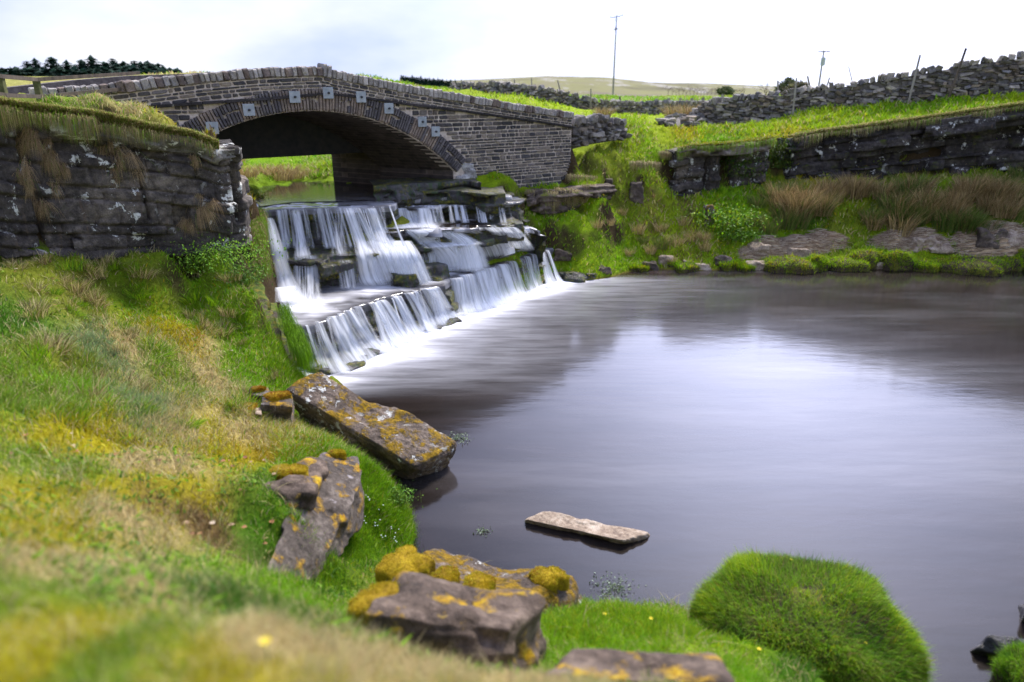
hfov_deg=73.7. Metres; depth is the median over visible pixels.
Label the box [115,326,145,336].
grass tuft
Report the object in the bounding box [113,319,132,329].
grass tuft
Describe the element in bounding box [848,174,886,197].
rush clump
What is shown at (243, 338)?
grass tuft
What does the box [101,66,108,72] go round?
conifer tree
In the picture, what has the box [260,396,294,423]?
rock
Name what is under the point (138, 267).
grass tuft
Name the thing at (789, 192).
rush clump
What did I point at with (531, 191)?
dry grass tuft
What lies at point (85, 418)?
grass tuft
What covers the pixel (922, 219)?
rush clump
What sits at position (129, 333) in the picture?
grass tuft
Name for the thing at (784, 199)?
rush clump
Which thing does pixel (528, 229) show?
shelf water
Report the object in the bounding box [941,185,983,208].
rush clump
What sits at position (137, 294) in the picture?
grass tuft
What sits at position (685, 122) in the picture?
fallen stone
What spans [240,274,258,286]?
grass tuft
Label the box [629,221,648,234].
rush clump
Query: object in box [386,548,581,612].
rock
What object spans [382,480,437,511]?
leafy plant
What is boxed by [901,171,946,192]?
rush clump
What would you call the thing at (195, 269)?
grass tuft
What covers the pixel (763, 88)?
bare tree
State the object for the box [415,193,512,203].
shelf water
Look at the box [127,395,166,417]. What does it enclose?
grass tuft
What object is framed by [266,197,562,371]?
waterfall
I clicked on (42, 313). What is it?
grass tuft
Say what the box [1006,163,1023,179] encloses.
rush clump
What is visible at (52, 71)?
conifer tree
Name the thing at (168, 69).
conifer tree
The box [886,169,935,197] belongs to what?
rush clump
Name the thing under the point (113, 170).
dry grass tuft
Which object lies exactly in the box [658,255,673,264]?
rock
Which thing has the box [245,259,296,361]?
rock ledge
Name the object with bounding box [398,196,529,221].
rock ledge
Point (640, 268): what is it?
grass tussock
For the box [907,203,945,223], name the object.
rush clump
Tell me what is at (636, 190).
rock
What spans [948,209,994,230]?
rush clump
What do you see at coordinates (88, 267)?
grass tuft
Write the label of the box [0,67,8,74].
conifer tree
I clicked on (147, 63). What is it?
conifer tree
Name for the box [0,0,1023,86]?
sky
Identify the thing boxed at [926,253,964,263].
grass tussock
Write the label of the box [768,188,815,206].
rush clump
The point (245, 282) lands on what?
leafy plant
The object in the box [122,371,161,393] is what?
grass tuft
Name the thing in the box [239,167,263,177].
rush clump
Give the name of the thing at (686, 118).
fallen stone
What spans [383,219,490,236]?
shelf water
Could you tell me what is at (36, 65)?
conifer tree
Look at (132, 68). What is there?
conifer tree
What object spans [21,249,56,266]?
grass tuft
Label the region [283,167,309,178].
rush clump
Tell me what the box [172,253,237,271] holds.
leafy plant
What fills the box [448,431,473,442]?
pondweed
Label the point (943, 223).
rush clump
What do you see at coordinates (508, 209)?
rock ledge
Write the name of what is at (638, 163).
dry grass tuft
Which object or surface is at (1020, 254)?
grass tussock
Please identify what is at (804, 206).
rush clump
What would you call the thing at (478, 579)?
moss cushion
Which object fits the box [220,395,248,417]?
grass tuft
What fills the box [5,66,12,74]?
conifer tree
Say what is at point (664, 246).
rush clump
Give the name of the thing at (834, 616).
grass tussock
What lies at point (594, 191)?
rock outcrop
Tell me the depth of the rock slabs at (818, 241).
25.29 m
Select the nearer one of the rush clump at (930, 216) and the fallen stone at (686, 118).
the rush clump at (930, 216)
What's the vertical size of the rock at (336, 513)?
1.071 m
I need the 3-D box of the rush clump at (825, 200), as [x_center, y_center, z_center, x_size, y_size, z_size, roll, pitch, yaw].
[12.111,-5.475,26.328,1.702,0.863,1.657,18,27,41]
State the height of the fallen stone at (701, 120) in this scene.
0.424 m
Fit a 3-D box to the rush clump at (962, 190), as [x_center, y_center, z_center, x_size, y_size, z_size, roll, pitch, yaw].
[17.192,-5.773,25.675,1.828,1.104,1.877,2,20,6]
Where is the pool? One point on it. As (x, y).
(697, 426)
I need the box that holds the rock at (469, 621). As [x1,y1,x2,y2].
[361,571,546,672]
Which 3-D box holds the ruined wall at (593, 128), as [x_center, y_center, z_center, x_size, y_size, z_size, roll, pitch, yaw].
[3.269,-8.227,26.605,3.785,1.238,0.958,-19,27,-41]
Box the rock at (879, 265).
[877,262,883,268]
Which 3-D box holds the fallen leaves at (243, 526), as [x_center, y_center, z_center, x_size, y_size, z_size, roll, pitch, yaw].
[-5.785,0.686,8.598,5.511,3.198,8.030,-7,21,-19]
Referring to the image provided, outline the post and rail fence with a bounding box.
[655,93,739,100]
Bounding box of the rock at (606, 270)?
[599,265,611,274]
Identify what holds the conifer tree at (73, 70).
on the ground at (586, 232)
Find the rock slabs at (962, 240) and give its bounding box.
[951,220,1023,256]
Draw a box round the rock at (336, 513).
[266,452,363,580]
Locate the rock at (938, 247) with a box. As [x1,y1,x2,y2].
[928,241,953,254]
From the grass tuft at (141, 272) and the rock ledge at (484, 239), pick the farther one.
the rock ledge at (484, 239)
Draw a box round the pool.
[299,270,1023,681]
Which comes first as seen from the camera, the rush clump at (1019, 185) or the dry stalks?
the dry stalks
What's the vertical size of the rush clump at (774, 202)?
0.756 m
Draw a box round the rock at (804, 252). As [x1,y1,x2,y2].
[787,247,810,257]
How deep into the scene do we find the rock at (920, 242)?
25.08 m
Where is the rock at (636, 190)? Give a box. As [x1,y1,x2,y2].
[629,182,643,203]
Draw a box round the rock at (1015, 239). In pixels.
[1008,229,1023,245]
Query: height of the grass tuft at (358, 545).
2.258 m
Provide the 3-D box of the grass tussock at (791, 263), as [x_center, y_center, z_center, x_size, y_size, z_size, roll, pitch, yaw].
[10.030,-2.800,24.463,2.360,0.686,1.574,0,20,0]
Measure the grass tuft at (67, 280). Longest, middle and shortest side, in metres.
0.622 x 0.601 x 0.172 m
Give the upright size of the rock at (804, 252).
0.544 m
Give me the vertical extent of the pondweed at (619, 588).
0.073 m
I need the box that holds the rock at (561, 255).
[553,248,571,260]
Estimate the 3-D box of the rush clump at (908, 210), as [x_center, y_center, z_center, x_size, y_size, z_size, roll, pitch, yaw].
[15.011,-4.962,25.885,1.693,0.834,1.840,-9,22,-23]
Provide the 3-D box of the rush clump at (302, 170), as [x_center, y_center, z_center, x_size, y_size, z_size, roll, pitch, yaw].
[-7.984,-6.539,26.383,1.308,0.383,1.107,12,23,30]
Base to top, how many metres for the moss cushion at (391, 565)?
0.269 m
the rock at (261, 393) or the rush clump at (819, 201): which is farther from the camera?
the rush clump at (819, 201)
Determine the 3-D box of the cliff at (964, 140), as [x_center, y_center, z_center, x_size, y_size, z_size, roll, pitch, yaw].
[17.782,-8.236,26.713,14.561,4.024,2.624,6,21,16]
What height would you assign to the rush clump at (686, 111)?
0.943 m
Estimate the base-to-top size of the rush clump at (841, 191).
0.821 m
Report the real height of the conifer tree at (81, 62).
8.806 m
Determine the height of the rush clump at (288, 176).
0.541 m
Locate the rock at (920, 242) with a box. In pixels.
[912,235,936,252]
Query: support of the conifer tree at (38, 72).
on the ground at (586, 232)
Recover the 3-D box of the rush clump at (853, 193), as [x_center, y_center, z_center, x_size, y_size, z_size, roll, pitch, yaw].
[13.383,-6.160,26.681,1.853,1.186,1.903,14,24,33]
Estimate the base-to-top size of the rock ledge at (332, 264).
1.212 m
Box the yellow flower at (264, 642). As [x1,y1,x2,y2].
[259,636,270,664]
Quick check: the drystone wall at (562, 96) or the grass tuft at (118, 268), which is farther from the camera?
the drystone wall at (562, 96)
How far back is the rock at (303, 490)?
7.52 m
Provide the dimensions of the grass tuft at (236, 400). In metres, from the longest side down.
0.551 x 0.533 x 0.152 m
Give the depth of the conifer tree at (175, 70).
89.08 m
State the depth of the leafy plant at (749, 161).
27.37 m
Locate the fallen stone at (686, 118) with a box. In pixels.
[678,116,688,120]
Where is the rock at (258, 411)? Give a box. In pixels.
[255,407,261,417]
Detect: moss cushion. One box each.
[243,402,257,411]
[251,385,266,398]
[263,390,291,400]
[268,463,308,479]
[327,448,346,459]
[346,581,399,626]
[374,544,435,582]
[429,565,460,582]
[463,571,496,589]
[528,565,569,593]
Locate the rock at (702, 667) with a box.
[544,648,734,681]
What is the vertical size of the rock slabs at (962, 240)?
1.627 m
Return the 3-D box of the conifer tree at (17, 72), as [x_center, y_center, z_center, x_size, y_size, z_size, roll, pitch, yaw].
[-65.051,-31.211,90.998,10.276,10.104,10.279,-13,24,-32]
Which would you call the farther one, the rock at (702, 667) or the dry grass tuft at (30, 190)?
the dry grass tuft at (30, 190)
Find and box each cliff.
[0,95,252,259]
[774,100,1023,179]
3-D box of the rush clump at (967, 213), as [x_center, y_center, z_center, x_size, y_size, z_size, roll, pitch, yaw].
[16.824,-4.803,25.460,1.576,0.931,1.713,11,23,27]
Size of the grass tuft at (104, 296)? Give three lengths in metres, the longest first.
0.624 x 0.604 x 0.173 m
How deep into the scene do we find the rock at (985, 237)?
24.82 m
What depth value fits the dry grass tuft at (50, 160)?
11.72 m
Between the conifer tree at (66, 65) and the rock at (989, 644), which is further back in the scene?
the conifer tree at (66, 65)
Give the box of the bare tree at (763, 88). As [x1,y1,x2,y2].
[752,80,775,93]
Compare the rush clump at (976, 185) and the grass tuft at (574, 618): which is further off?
the rush clump at (976, 185)
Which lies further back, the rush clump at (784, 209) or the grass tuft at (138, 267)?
the rush clump at (784, 209)
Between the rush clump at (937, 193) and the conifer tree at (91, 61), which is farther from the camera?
the conifer tree at (91, 61)
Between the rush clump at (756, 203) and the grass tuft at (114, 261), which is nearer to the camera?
the grass tuft at (114, 261)
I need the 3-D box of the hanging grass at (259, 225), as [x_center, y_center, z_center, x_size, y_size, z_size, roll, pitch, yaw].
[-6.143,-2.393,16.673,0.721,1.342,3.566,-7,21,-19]
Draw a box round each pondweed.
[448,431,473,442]
[473,524,492,536]
[589,572,646,599]
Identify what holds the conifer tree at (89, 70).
on the ground at (586, 232)
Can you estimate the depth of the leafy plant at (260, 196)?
21.48 m
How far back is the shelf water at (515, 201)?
21.50 m
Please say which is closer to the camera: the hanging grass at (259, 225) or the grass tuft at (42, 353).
the grass tuft at (42, 353)
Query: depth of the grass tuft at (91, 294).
11.53 m
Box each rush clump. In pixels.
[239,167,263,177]
[242,163,286,175]
[258,165,301,180]
[271,162,303,173]
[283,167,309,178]
[300,166,319,176]
[586,106,620,116]
[589,218,604,227]
[607,217,614,225]
[617,207,627,215]
[624,247,637,256]
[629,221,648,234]
[634,233,652,244]
[642,244,659,254]
[650,233,672,249]
[653,221,668,231]
[659,103,692,115]
[663,233,688,247]
[670,103,700,113]
[676,215,690,225]
[681,227,703,241]
[695,237,714,251]
[696,228,714,242]
[740,209,769,226]
[745,193,774,207]
[756,183,779,200]
[756,217,785,234]
[760,180,799,200]
[764,200,791,215]
[767,197,807,219]
[767,204,810,229]
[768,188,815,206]
[768,189,799,210]
[772,187,812,200]
[772,187,828,213]
[773,192,805,207]
[774,190,814,215]
[777,190,825,221]
[778,176,812,193]
[778,198,812,213]
[782,179,830,201]
[788,197,824,219]
[790,212,815,229]
[806,193,840,216]
[808,177,844,196]
[810,189,845,205]
[811,190,839,200]
[814,194,839,215]
[817,175,855,193]
[820,182,852,202]
[836,172,881,199]
[838,173,872,189]
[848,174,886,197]
[853,203,892,224]
[856,209,894,230]
[864,174,902,200]
[871,187,916,211]
[875,200,910,213]
[876,181,904,197]
[876,201,924,223]
[876,206,905,224]
[878,195,926,219]
[882,193,929,214]
[882,209,929,236]
[883,203,926,221]
[884,185,929,206]
[884,206,928,227]
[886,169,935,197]
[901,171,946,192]
[902,188,948,214]
[903,202,940,225]
[903,205,930,226]
[907,184,949,206]
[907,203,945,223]
[910,191,952,209]
[916,196,947,220]
[918,193,960,218]
[919,193,963,216]
[923,199,954,220]
[927,196,979,221]
[928,205,979,232]
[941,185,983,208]
[941,208,991,232]
[944,182,987,206]
[944,203,988,224]
[947,172,1002,201]
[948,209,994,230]
[949,213,987,232]
[950,175,988,202]
[952,168,1006,195]
[952,215,996,234]
[967,177,1008,200]
[972,171,1021,197]
[974,193,1016,210]
[976,191,1015,214]
[980,193,1023,218]
[985,216,1007,229]
[988,174,1023,198]
[1004,206,1023,220]
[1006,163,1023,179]
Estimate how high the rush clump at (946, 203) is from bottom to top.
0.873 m
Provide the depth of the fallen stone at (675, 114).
34.04 m
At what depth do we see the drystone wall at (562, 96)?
42.85 m
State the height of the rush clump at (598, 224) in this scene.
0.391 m
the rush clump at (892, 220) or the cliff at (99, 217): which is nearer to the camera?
the cliff at (99, 217)
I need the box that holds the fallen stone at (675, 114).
[673,112,679,117]
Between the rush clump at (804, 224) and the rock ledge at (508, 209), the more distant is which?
the rush clump at (804, 224)
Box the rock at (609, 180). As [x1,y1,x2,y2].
[605,178,612,196]
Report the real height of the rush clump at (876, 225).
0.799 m
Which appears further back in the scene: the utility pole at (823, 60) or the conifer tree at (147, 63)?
the conifer tree at (147, 63)
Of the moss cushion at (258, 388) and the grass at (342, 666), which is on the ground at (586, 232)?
the grass at (342, 666)
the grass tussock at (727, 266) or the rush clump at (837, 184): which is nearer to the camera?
the grass tussock at (727, 266)
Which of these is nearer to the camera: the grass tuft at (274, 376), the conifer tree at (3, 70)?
the grass tuft at (274, 376)
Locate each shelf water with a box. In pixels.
[256,200,397,216]
[287,248,553,334]
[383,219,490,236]
[398,196,523,212]
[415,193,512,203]
[433,225,543,250]
[480,248,514,256]
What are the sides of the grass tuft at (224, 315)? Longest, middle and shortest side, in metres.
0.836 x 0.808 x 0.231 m
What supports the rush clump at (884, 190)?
on the ground at (586, 232)
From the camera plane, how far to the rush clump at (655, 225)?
25.61 m
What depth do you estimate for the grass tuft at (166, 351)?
11.08 m
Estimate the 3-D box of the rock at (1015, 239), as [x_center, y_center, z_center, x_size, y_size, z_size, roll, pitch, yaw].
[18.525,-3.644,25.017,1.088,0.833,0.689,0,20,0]
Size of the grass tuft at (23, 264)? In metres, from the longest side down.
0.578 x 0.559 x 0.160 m
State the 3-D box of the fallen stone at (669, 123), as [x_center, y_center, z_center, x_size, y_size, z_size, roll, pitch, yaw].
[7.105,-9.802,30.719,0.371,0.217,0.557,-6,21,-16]
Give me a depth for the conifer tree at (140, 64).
92.66 m
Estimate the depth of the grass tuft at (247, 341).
12.84 m
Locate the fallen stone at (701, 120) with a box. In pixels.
[695,118,705,122]
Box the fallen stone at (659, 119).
[655,118,667,121]
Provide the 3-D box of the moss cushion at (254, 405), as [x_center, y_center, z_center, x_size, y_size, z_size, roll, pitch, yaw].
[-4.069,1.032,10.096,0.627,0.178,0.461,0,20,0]
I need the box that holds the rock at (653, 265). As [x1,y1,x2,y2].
[642,261,658,269]
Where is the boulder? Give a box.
[286,372,456,487]
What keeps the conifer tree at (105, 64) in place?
on the ground at (586, 232)
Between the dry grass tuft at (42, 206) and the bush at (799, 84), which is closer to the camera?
the dry grass tuft at (42, 206)
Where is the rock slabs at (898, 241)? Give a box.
[867,227,957,252]
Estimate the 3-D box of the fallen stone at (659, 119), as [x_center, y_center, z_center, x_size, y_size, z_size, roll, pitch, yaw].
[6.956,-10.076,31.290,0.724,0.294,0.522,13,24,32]
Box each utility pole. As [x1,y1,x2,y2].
[610,14,622,94]
[818,50,829,85]
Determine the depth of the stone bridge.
21.34 m
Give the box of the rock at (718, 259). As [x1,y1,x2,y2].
[714,255,731,265]
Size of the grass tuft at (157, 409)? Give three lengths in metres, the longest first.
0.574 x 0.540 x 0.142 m
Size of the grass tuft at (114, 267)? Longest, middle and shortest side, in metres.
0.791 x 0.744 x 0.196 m
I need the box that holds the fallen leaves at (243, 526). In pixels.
[9,268,309,578]
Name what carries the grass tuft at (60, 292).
on the ground at (586, 232)
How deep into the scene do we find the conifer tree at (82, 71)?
89.78 m
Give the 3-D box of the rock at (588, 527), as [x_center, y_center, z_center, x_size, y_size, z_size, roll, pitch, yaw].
[1.090,2.745,10.014,1.820,0.290,0.560,8,21,21]
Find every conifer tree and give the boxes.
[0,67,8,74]
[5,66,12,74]
[10,66,27,75]
[20,61,32,68]
[23,67,36,75]
[28,58,43,70]
[28,69,46,75]
[41,65,50,76]
[42,57,60,73]
[42,69,57,76]
[51,67,68,76]
[61,59,73,73]
[67,65,80,74]
[73,68,88,74]
[74,59,86,69]
[78,55,101,73]
[84,67,93,73]
[93,67,102,73]
[97,61,111,72]
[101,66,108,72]
[108,58,122,70]
[111,62,123,70]
[118,60,127,68]
[119,64,129,70]
[125,63,141,72]
[136,61,147,69]
[138,60,151,69]
[140,68,155,73]
[146,63,159,68]
[151,67,158,73]
[154,67,165,72]
[163,67,171,73]
[171,68,184,72]
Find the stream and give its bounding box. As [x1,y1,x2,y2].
[255,181,418,205]
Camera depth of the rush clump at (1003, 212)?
25.08 m
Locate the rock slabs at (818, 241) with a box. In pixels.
[736,228,849,260]
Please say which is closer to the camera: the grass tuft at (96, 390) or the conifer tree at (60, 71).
the grass tuft at (96, 390)
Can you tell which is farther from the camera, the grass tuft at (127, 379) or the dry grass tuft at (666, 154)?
the dry grass tuft at (666, 154)
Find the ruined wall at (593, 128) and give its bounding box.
[571,113,632,148]
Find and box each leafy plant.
[154,232,295,277]
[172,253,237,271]
[198,254,283,289]
[251,190,274,198]
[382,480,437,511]
[665,200,798,234]
[715,223,775,244]
[719,136,770,178]
[761,130,807,168]
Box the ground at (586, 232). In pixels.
[0,72,1023,681]
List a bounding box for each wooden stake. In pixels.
[792,78,796,115]
[907,55,920,103]
[947,48,966,99]
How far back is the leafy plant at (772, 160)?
28.21 m
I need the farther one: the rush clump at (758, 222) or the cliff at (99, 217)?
the rush clump at (758, 222)
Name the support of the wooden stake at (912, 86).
on the ground at (586, 232)
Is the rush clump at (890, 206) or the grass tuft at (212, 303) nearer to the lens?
the grass tuft at (212, 303)
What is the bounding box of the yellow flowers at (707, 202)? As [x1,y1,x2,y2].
[566,138,954,275]
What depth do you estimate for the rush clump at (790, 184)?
26.75 m
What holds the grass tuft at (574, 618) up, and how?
on the ground at (586, 232)
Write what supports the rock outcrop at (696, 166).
on the ground at (586, 232)
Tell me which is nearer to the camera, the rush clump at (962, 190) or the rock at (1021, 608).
the rock at (1021, 608)
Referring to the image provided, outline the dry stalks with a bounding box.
[0,244,743,681]
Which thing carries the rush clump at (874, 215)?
on the ground at (586, 232)
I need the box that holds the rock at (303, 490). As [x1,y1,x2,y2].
[265,457,328,510]
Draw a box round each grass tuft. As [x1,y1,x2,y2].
[0,257,33,269]
[3,332,58,369]
[11,292,57,320]
[13,156,39,194]
[15,124,46,162]
[15,330,57,351]
[17,295,53,312]
[18,175,35,201]
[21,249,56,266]
[21,277,54,293]
[22,323,84,356]
[31,196,61,222]
[39,137,72,180]
[42,287,64,294]
[48,178,64,204]
[50,274,98,292]
[51,272,75,284]
[52,254,85,271]
[52,294,81,312]
[55,158,72,188]
[58,369,130,404]
[63,278,101,304]
[65,302,89,318]
[66,398,98,426]
[67,286,102,301]
[72,298,90,309]
[78,262,110,280]
[82,260,108,274]
[82,293,117,308]
[82,365,111,377]
[83,251,116,269]
[93,290,107,301]
[94,139,158,186]
[99,363,153,388]
[100,260,120,271]
[101,256,125,265]
[107,157,125,190]
[107,341,130,352]
[110,257,128,269]
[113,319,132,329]
[115,325,138,339]
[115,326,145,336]
[121,262,160,278]
[121,284,153,299]
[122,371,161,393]
[124,259,139,277]
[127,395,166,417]
[132,169,143,182]
[135,329,182,360]
[141,401,168,419]
[162,408,216,429]
[176,216,198,238]
[178,286,203,305]
[181,263,199,276]
[181,308,201,318]
[182,261,201,272]
[185,193,226,233]
[187,152,200,170]
[197,310,220,332]
[197,316,240,337]
[201,294,234,309]
[205,264,248,283]
[214,305,247,317]
[218,385,267,420]
[218,391,249,407]
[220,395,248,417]
[222,311,254,336]
[225,291,258,316]
[230,334,255,344]
[231,336,248,345]
[238,291,309,390]
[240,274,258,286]
[253,441,421,593]
[261,367,279,379]
[525,188,558,215]
[540,597,767,665]
[554,186,584,208]
[565,172,594,182]
[582,183,605,193]
[628,159,660,174]
[659,150,674,159]
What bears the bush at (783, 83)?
on the ground at (586, 232)
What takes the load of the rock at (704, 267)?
on the ground at (586, 232)
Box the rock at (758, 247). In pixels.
[747,242,770,253]
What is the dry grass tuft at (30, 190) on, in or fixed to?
attached to the cliff at (99, 217)
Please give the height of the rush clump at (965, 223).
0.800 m
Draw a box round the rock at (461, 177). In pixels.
[456,175,469,178]
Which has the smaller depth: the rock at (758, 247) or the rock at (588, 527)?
the rock at (588, 527)
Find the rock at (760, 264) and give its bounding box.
[745,260,765,270]
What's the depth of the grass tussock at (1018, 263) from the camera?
24.36 m
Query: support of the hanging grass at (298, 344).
on the ground at (586, 232)
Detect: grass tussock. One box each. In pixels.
[627,259,649,272]
[667,257,701,272]
[683,543,939,681]
[719,259,742,271]
[737,259,755,272]
[758,253,819,273]
[804,249,830,271]
[827,252,870,271]
[843,247,885,269]
[882,248,917,270]
[912,256,942,271]
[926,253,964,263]
[939,253,1013,276]
[988,635,1023,681]
[990,254,1023,270]
[1013,247,1023,259]
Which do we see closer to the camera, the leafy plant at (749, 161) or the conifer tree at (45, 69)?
the leafy plant at (749, 161)
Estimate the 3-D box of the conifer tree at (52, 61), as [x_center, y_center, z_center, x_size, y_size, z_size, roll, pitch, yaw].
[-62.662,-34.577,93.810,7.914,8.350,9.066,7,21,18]
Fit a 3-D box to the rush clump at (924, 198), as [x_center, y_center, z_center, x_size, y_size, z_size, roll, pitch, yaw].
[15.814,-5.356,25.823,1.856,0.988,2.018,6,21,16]
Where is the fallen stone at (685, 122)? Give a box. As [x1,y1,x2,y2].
[680,121,689,124]
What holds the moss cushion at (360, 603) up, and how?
on the rock at (469, 621)
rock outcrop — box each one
[523,183,616,213]
[664,135,776,196]
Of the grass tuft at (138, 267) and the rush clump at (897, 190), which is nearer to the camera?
the grass tuft at (138, 267)
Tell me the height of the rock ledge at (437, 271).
0.712 m
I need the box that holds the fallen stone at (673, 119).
[665,117,676,125]
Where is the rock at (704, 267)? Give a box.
[695,263,711,270]
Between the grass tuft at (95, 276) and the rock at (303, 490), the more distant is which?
the grass tuft at (95, 276)
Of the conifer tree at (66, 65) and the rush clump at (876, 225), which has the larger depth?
the conifer tree at (66, 65)
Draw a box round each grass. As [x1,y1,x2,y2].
[0,372,830,681]
[97,67,1023,163]
[121,88,1023,293]
[248,206,275,282]
[275,301,323,375]
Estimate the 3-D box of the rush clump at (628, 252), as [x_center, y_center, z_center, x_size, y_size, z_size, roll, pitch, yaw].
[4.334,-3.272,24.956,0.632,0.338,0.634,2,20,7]
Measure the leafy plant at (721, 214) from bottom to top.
1.017 m
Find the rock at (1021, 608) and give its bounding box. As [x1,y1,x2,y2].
[1018,604,1023,621]
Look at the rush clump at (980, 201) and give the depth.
25.31 m
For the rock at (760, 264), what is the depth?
24.45 m
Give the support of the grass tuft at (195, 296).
on the ground at (586, 232)
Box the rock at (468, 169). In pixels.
[462,163,476,178]
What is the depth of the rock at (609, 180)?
25.75 m
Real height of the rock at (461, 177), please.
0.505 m
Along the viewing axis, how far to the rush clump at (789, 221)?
25.77 m
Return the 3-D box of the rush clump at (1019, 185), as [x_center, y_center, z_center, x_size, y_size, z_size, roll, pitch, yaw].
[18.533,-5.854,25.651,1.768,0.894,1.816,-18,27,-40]
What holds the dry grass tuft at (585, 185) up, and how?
on the ground at (586, 232)
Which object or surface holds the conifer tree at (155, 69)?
on the ground at (586, 232)
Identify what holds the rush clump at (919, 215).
on the ground at (586, 232)
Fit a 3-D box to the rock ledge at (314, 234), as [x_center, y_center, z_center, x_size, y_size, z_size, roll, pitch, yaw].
[-5.769,-3.605,20.851,4.620,1.276,2.808,-8,22,-21]
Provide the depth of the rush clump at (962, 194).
25.56 m
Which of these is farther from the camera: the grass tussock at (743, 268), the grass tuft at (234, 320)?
the grass tussock at (743, 268)
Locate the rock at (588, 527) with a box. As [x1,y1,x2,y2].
[525,511,649,543]
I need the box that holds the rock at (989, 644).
[970,634,1021,656]
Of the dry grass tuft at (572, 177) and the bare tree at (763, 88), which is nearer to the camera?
the dry grass tuft at (572, 177)
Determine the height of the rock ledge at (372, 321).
1.422 m
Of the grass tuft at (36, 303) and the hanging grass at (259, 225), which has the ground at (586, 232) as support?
the grass tuft at (36, 303)
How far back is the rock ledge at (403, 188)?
21.46 m
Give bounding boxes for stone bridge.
[7,63,574,187]
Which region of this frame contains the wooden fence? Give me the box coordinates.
[0,71,140,100]
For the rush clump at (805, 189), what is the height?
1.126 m
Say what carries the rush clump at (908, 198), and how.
on the ground at (586, 232)
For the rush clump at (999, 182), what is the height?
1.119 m
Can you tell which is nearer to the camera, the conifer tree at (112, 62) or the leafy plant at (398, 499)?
the leafy plant at (398, 499)
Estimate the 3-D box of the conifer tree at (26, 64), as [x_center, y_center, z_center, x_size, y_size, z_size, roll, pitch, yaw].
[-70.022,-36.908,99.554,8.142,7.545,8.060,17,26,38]
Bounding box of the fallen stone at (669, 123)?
[664,121,673,125]
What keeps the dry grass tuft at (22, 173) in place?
attached to the cliff at (99, 217)
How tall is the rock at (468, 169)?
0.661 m
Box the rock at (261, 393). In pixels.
[248,386,269,404]
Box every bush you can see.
[716,85,735,95]
[774,77,794,92]
[787,78,807,89]
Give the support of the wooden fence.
on the ground at (586, 232)
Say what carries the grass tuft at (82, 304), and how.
on the ground at (586, 232)
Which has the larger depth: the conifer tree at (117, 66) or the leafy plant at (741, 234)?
the conifer tree at (117, 66)
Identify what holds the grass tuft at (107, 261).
on the ground at (586, 232)
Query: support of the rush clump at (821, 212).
on the ground at (586, 232)
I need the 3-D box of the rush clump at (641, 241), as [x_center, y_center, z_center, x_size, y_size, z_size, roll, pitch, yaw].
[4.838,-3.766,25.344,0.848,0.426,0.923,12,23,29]
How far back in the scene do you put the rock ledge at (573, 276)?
23.12 m
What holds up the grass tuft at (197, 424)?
on the ground at (586, 232)
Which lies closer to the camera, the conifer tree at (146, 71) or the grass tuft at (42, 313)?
the grass tuft at (42, 313)
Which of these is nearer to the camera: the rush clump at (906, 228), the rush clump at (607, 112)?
the rush clump at (906, 228)
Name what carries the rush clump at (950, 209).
on the ground at (586, 232)
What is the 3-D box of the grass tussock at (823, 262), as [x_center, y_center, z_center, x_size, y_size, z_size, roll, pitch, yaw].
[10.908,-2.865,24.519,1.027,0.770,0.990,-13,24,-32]
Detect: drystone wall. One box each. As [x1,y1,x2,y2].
[449,80,722,114]
[687,50,1023,124]
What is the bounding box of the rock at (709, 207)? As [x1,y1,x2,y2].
[702,204,714,225]
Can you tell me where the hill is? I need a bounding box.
[430,76,815,96]
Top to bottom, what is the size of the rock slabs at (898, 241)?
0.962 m
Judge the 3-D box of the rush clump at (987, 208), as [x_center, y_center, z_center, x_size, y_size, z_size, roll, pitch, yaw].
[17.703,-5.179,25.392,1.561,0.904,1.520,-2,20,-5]
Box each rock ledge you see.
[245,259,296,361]
[256,201,398,247]
[271,229,546,288]
[284,257,554,360]
[302,317,461,374]
[369,177,481,206]
[385,186,506,213]
[385,215,524,247]
[389,251,518,286]
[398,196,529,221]
[443,191,514,213]
[540,271,597,283]
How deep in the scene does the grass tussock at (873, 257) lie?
24.60 m
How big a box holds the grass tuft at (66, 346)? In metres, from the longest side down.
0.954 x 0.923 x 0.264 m
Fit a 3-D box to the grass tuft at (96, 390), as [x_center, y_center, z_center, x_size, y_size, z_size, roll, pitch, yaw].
[-4.891,0.696,8.039,0.838,0.232,0.811,-10,65,-51]
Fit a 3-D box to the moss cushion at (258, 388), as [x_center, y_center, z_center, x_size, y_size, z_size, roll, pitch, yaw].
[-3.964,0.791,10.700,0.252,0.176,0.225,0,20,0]
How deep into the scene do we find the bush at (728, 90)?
130.78 m
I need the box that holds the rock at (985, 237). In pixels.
[975,227,1008,248]
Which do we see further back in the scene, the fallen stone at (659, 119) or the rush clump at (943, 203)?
the fallen stone at (659, 119)
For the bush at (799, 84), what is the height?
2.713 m
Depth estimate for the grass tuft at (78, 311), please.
10.84 m
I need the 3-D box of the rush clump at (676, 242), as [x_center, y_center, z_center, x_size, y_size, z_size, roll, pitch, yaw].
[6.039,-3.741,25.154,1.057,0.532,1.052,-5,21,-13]
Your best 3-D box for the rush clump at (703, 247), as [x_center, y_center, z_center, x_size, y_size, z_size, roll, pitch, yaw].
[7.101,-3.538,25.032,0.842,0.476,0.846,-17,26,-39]
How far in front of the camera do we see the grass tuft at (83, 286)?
11.54 m
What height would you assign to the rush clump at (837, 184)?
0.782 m
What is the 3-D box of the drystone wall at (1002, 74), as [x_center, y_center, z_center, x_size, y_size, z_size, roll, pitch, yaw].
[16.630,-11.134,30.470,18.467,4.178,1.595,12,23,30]

